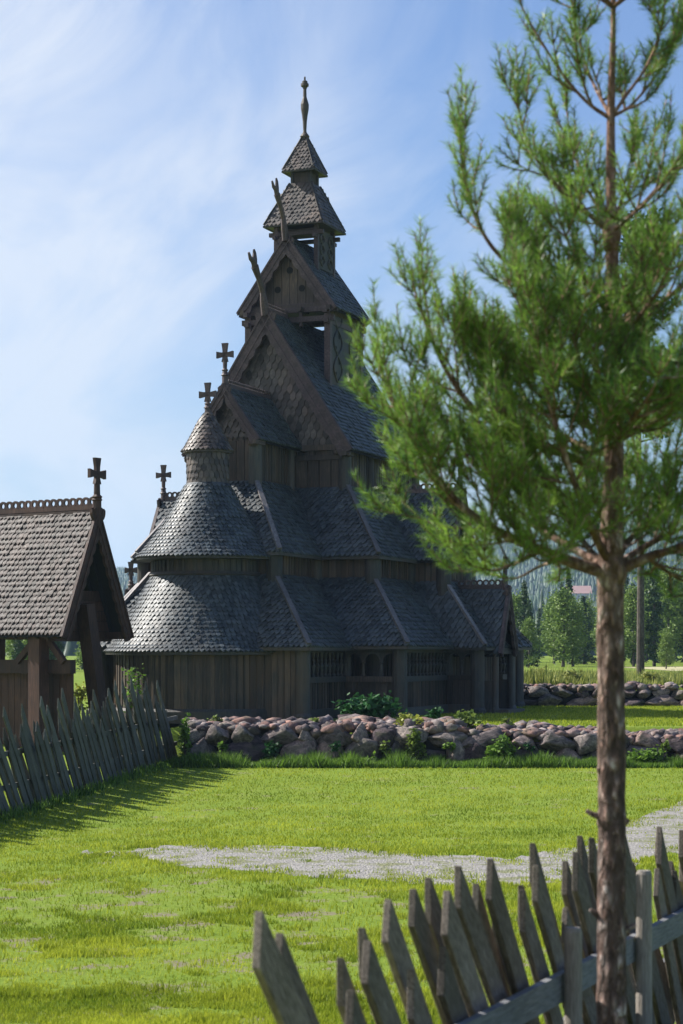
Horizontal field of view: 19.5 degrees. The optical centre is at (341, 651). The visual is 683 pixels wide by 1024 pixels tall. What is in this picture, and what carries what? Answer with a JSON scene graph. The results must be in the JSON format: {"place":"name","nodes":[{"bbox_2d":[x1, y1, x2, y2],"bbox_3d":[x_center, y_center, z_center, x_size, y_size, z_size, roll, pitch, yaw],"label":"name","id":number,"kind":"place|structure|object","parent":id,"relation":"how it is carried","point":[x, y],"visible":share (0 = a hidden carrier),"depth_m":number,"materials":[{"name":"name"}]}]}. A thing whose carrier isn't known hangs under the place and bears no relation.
{"place":"outdoors","nodes":[
{"label":"outdoors","id":0,"kind":"place"},
{"bbox_2d":[0,655,682,1023],"bbox_3d":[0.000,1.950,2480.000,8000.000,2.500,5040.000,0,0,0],"label":"ground","id":1,"kind":"structure","parent":0,"point":[172,903],"depth_m":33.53,"materials":[{"name":"green plant"}]},
{"bbox_2d":[5,640,25,659],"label":"birch tree","id":2,"kind":"object","parent":1,"relation":"on","point":[8,642],"visible":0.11,"depth_m":120.85,"materials":[{"name":"green plant"}]},
{"bbox_2d":[11,640,26,659],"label":"spruce tree","id":3,"kind":"object","parent":1,"relation":"on","point":[21,646],"visible":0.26,"depth_m":116.81,"materials":[{"name":"green plant"}]},
{"bbox_2d":[49,641,66,659],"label":"spruce tree","id":4,"kind":"object","parent":1,"relation":"on","point":[59,644],"visible":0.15,"depth_m":117.87,"materials":[{"name":"green plant"}]},
{"bbox_2d":[0,457,133,751],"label":"lych gate","id":5,"kind":"structure","parent":1,"relation":"on","point":[59,579],"depth_m":54.15,"materials":[{"name":"brown wood"}]},
{"bbox_2d":[75,641,82,663],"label":"birch tree","id":6,"kind":"object","parent":1,"relation":"on","point":[80,659],"visible":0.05,"depth_m":113.94,"materials":[{"name":"green plant"}]},
{"bbox_2d":[76,643,83,669],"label":"spruce tree","id":7,"kind":"object","parent":1,"relation":"on","point":[80,665],"visible":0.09,"depth_m":124.72,"materials":[{"name":"green plant"}]},
{"bbox_2d":[74,681,87,711],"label":"shrub","id":8,"kind":"object","parent":1,"relation":"on","point":[80,695],"visible":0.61,"depth_m":61.94,"materials":[{"name":"green plant"}]},
{"bbox_2d":[0,758,171,823],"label":"grass","id":9,"kind":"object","parent":1,"relation":"on","point":[79,792],"visible":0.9,"depth_m":41.97,"materials":[{"name":"green plant"}]},
{"bbox_2d":[0,676,177,814],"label":"picket fence","id":10,"kind":"object","parent":1,"relation":"on","point":[95,743],"visible":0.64,"depth_m":42.57,"materials":[{"name":"grey wood"}]},
{"bbox_2d":[121,663,145,714],"bbox_3d":[-5.358,1.020,51.007,0.639,1.454,0.689,0,0,-25],"label":"tall plant","id":11,"kind":"object","parent":1,"relation":"on","point":[138,685],"visible":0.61,"depth_m":50.96,"materials":[{"name":"green plant"}]},
{"bbox_2d":[80,76,532,723],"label":"stave church","id":12,"kind":"structure","parent":1,"relation":"on","point":[280,572],"depth_m":59.77,"materials":[{"name":"brown wood"}]},
{"bbox_2d":[181,714,470,761],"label":"boulder wall","id":13,"kind":"structure","parent":1,"relation":"on","point":[250,736],"depth_m":49.17,"materials":[{"name":"grey stone"}]},
{"bbox_2d":[177,712,194,756],"bbox_3d":[-3.819,2.193,48.805,0.476,1.419,0.573,0,0,0],"label":"climbing plant","id":14,"kind":"object","parent":13,"relation":"attached to","point":[185,737],"visible":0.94,"depth_m":48.73,"materials":[{"name":"green plant"}]},
{"bbox_2d":[207,715,222,721],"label":"shrub","id":15,"kind":"object","parent":13,"relation":"on","point":[214,718],"visible":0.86,"depth_m":50.11,"materials":[{"name":"green plant"}]},
{"bbox_2d":[217,741,228,753],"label":"wall plant","id":16,"kind":"object","parent":13,"relation":"attached to","point":[221,745],"depth_m":48.82,"materials":[{"name":"green plant"}]},
{"bbox_2d":[262,740,281,759],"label":"climbing plant","id":17,"kind":"object","parent":13,"relation":"attached to","point":[268,750],"visible":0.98,"depth_m":48.79,"materials":[{"name":"green plant"}]},
{"bbox_2d":[308,717,318,721],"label":"shrub","id":18,"kind":"object","parent":13,"relation":"on","point":[315,719],"visible":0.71,"depth_m":50.06,"materials":[{"name":"green plant"}]},
{"bbox_2d":[330,740,340,756],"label":"wall plant","id":19,"kind":"object","parent":13,"relation":"attached to","point":[334,746],"depth_m":48.84,"materials":[{"name":"green plant"}]},
{"bbox_2d":[379,740,391,754],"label":"wall plant","id":20,"kind":"object","parent":13,"relation":"attached to","point":[385,747],"depth_m":48.82,"materials":[{"name":"green plant"}]},
{"bbox_2d":[393,712,429,725],"bbox_3d":[1.719,1.788,49.978,1.053,0.527,0.571,0,0,0],"label":"flowering plant","id":21,"kind":"object","parent":13,"relation":"on","point":[405,716],"visible":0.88,"depth_m":49.91,"materials":[{"name":"green plant"}]},
{"bbox_2d":[405,719,426,760],"bbox_3d":[1.829,2.289,48.857,0.564,1.306,0.462,0,0,-21],"label":"climbing plant","id":22,"kind":"object","parent":13,"relation":"attached to","point":[413,741],"visible":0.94,"depth_m":48.81,"materials":[{"name":"green plant"}]},
{"bbox_2d":[442,742,455,756],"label":"wall plant","id":23,"kind":"object","parent":13,"relation":"attached to","point":[449,747],"depth_m":48.83,"materials":[{"name":"green plant"}]},
{"bbox_2d":[331,690,407,718],"bbox_3d":[0.732,1.472,52.209,2.052,0.946,1.280,0,0,0],"label":"shrub","id":24,"kind":"object","parent":1,"relation":"on","point":[371,705],"visible":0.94,"depth_m":51.93,"materials":[{"name":"green plant"}]},
{"bbox_2d":[366,750,376,761],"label":"shrub","id":25,"kind":"object","parent":1,"relation":"on","point":[372,756],"visible":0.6,"depth_m":48.74,"materials":[{"name":"green plant"}]},
{"bbox_2d":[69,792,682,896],"bbox_3d":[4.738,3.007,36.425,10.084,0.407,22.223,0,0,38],"label":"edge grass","id":26,"kind":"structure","parent":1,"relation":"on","point":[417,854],"depth_m":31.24,"materials":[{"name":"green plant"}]},
{"bbox_2d":[82,801,682,885],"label":"gravel path","id":27,"kind":"structure","parent":1,"relation":"on","point":[381,864],"depth_m":30.48,"materials":[{"name":"grey gravel"}]},
{"bbox_2d":[159,748,682,767],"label":"weeds","id":28,"kind":"object","parent":1,"relation":"on","point":[351,760],"visible":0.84,"depth_m":48.25,"materials":[{"name":"green plant"}]},
{"bbox_2d":[424,706,443,718],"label":"shrub","id":29,"kind":"object","parent":1,"relation":"on","point":[434,713],"visible":0.84,"depth_m":52.92,"materials":[{"name":"green plant"}]},
{"bbox_2d":[252,826,682,1023],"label":"picket fence","id":30,"kind":"object","parent":1,"relation":"on","point":[459,942],"visible":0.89,"depth_m":9.29,"materials":[{"name":"grey wood"}]},
{"bbox_2d":[483,732,519,761],"bbox_3d":[3.864,2.519,48.673,0.986,1.123,0.816,0,0,-39],"label":"shrub","id":31,"kind":"object","parent":1,"relation":"on","point":[499,747],"visible":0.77,"depth_m":48.58,"materials":[{"name":"green plant"}]},
{"bbox_2d":[338,0,682,1023],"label":"pine tree","id":32,"kind":"object","parent":1,"relation":"on","point":[506,448],"visible":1,"depth_m":8.96,"materials":[{"name":"green plant"}]},
{"bbox_2d":[512,589,531,651],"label":"birch tree","id":33,"kind":"object","parent":1,"relation":"on","point":[516,599],"visible":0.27,"depth_m":161.74,"materials":[{"name":"green plant"}]},
{"bbox_2d":[516,582,531,659],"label":"spruce tree","id":34,"kind":"object","parent":1,"relation":"on","point":[522,610],"visible":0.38,"depth_m":155.26,"materials":[{"name":"green plant"}]},
{"bbox_2d":[520,616,543,667],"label":"birch tree","id":35,"kind":"object","parent":1,"relation":"on","point":[527,631],"visible":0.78,"depth_m":139.76,"materials":[{"name":"green plant"}]},
{"bbox_2d":[524,607,540,666],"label":"spruce tree","id":36,"kind":"object","parent":1,"relation":"on","point":[527,616],"visible":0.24,"depth_m":145.95,"materials":[{"name":"green plant"}]},
{"bbox_2d":[526,599,539,662],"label":"spruce tree","id":37,"kind":"object","parent":1,"relation":"on","point":[529,604],"visible":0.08,"depth_m":167.55,"materials":[{"name":"green plant"}]},
{"bbox_2d":[393,705,682,726],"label":"terrace grass","id":38,"kind":"structure","parent":1,"relation":"on","point":[639,717],"depth_m":58.75,"materials":[{"name":"green plant"}]},
{"bbox_2d":[535,607,545,657],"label":"spruce tree","id":39,"kind":"object","parent":1,"relation":"on","point":[538,620],"visible":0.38,"depth_m":225.26,"materials":[{"name":"green plant"}]},
{"bbox_2d":[528,665,553,675],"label":"meadow bush","id":40,"kind":"object","parent":1,"relation":"on","point":[537,669],"visible":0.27,"depth_m":80.05,"materials":[{"name":"green plant"}]},
{"bbox_2d":[538,593,559,663],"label":"birch tree","id":41,"kind":"object","parent":1,"relation":"on","point":[546,621],"visible":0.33,"depth_m":170.52,"materials":[{"name":"green plant"}]},
{"bbox_2d":[539,600,561,655],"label":"birch tree","id":42,"kind":"object","parent":1,"relation":"on","point":[545,633],"visible":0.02,"depth_m":197.30,"materials":[{"name":"green plant"}]},
{"bbox_2d":[536,584,587,666],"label":"birch tree","id":43,"kind":"object","parent":1,"relation":"on","point":[563,602],"visible":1,"depth_m":145.65,"materials":[{"name":"green plant"}]},
{"bbox_2d":[554,569,580,663],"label":"spruce tree","id":44,"kind":"object","parent":1,"relation":"on","point":[568,582],"visible":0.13,"depth_m":166.44,"materials":[{"name":"green plant"}]},
{"bbox_2d":[555,668,588,681],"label":"meadow bush","id":45,"kind":"object","parent":1,"relation":"on","point":[572,673],"visible":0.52,"depth_m":72.96,"materials":[{"name":"green plant"}]},
{"bbox_2d":[462,720,682,761],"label":"boulder wall","id":46,"kind":"structure","parent":1,"relation":"on","point":[555,739],"depth_m":49.14,"materials":[{"name":"grey stone"}]},
{"bbox_2d":[454,709,483,727],"bbox_3d":[3.191,1.757,49.972,0.843,0.657,0.700,0,0,43],"label":"flowering plant","id":47,"kind":"object","parent":46,"relation":"on","point":[470,717],"visible":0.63,"depth_m":49.88,"materials":[{"name":"green plant"}]},
{"bbox_2d":[501,716,514,724],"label":"shrub","id":48,"kind":"object","parent":46,"relation":"on","point":[507,721],"visible":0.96,"depth_m":50.22,"materials":[{"name":"green plant"}]},
{"bbox_2d":[523,741,534,754],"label":"wall plant","id":49,"kind":"object","parent":46,"relation":"attached to","point":[529,747],"depth_m":48.83,"materials":[{"name":"green plant"}]},
{"bbox_2d":[656,738,670,756],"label":"wall plant","id":50,"kind":"object","parent":46,"relation":"attached to","point":[665,745],"depth_m":48.83,"materials":[{"name":"green plant"}]},
{"bbox_2d":[555,597,594,666],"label":"birch tree","id":51,"kind":"object","parent":1,"relation":"on","point":[576,652],"visible":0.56,"depth_m":147.25,"materials":[{"name":"green plant"}]},
{"bbox_2d":[565,602,587,665],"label":"birch tree","id":52,"kind":"object","parent":1,"relation":"on","point":[580,642],"visible":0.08,"depth_m":149.77,"materials":[{"name":"green plant"}]},
{"bbox_2d":[577,596,596,663],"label":"spruce tree","id":53,"kind":"object","parent":1,"relation":"on","point":[587,658],"visible":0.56,"depth_m":164.68,"materials":[{"name":"green plant"}]},
{"bbox_2d":[579,595,596,652],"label":"birch tree","id":54,"kind":"object","parent":1,"relation":"on","point":[591,615],"visible":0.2,"depth_m":197.31,"materials":[{"name":"green plant"}]},
{"bbox_2d":[590,607,596,655],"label":"birch tree","id":55,"kind":"object","parent":1,"relation":"on","point":[592,634],"visible":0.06,"depth_m":178.60,"materials":[{"name":"green plant"}]},
{"bbox_2d":[524,681,682,706],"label":"boulder wall","id":56,"kind":"structure","parent":1,"relation":"on","point":[578,695],"depth_m":69.71,"materials":[{"name":"grey stone"}]},
{"bbox_2d":[524,660,682,684],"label":"meadow weeds","id":57,"kind":"object","parent":1,"relation":"on","point":[539,677],"visible":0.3,"depth_m":72.64,"materials":[{"name":"green plant"}]},
{"bbox_2d":[624,573,629,657],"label":"spruce tree","id":58,"kind":"object","parent":1,"relation":"on","point":[626,582],"visible":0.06,"depth_m":218.89,"materials":[{"name":"green plant"}]},
{"bbox_2d":[589,208,675,675],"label":"pine tree","id":59,"kind":"object","parent":1,"relation":"on","point":[640,663],"visible":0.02,"depth_m":87.86,"materials":[{"name":"green plant"}]},
{"bbox_2d":[624,583,648,664],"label":"spruce tree","id":60,"kind":"object","parent":1,"relation":"on","point":[630,636],"visible":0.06,"depth_m":164.59,"materials":[{"name":"green plant"}]},
{"bbox_2d":[624,583,655,665],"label":"birch tree","id":61,"kind":"object","parent":1,"relation":"on","point":[630,607],"visible":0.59,"depth_m":149.13,"materials":[{"name":"green plant"}]},
{"bbox_2d":[631,566,652,660],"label":"birch tree","id":62,"kind":"object","parent":1,"relation":"on","point":[646,586],"visible":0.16,"depth_m":194.97,"materials":[{"name":"green plant"}]},
{"bbox_2d":[626,748,672,763],"bbox_3d":[7.418,2.641,48.757,1.538,0.678,0.762,0,0,0],"label":"shrub","id":63,"kind":"object","parent":1,"relation":"on","point":[646,756],"visible":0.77,"depth_m":48.65,"materials":[{"name":"green plant"}]},
{"bbox_2d":[638,670,663,681],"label":"meadow bush","id":64,"kind":"object","parent":1,"relation":"on","point":[648,676],"visible":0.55,"depth_m":73.85,"materials":[{"name":"green plant"}]},
{"bbox_2d":[644,550,670,665],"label":"spruce tree","id":65,"kind":"object","parent":1,"relation":"on","point":[655,618],"visible":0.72,"depth_m":149.44,"materials":[{"name":"green plant"}]},
{"bbox_2d":[645,564,677,650],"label":"birch tree","id":66,"kind":"object","parent":1,"relation":"on","point":[662,612],"visible":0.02,"depth_m":177.80,"materials":[{"name":"green plant"}]},
{"bbox_2d":[645,559,682,663],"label":"birch tree","id":67,"kind":"object","parent":1,"relation":"on","point":[671,609],"visible":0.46,"depth_m":159.71,"materials":[{"name":"green plant"}]},
{"bbox_2d":[655,630,676,668],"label":"bush","id":68,"kind":"object","parent":1,"relation":"on","point":[668,644],"visible":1,"depth_m":129.87,"materials":[{"name":"green plant"}]},
{"bbox_2d":[656,608,680,656],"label":"birch tree","id":69,"kind":"object","parent":1,"relation":"on","point":[676,637],"visible":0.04,"depth_m":179.19,"materials":[{"name":"green plant"}]},
{"bbox_2d":[674,605,682,661],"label":"spruce tree","id":70,"kind":"object","parent":1,"relation":"on","point":[681,650],"visible":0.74,"depth_m":161.27,"materials":[{"name":"green plant"}]},
{"bbox_2d":[676,573,682,657],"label":"birch tree","id":71,"kind":"object","parent":1,"relation":"on","point":[679,615],"visible":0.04,"depth_m":184.08,"materials":[{"name":"green plant"}]},
{"bbox_2d":[0,0,682,567],"label":"sky","id":72,"kind":"structure","parent":0,"point":[143,143],"materials":[{"name":"blue"}]},
{"bbox_2d":[626,667,682,670],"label":"mown field","id":73,"kind":"structure","parent":0,"point":[669,668],"depth_m":133.20,"materials":[{"name":"yellow plant"}]},
{"bbox_3d":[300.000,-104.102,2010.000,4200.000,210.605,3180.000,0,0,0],"label":"hill","id":74,"kind":"structure","parent":0,"visible":0},
{"bbox_2d":[5,505,682,655],"bbox_3d":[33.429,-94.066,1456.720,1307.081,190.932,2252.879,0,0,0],"label":"forest","id":75,"kind":"object","parent":74,"relation":"on","point":[538,591],"visible":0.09,"depth_m":1158.65,"materials":[{"name":"green plant"}]},
{"bbox_2d":[572,586,591,601],"bbox_3d":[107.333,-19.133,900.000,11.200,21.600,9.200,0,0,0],"label":"farmhouse","id":76,"kind":"object","parent":74,"relation":"on","point":[583,591],"visible":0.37,"depth_m":896.54,"materials":[{"name":"pink"}]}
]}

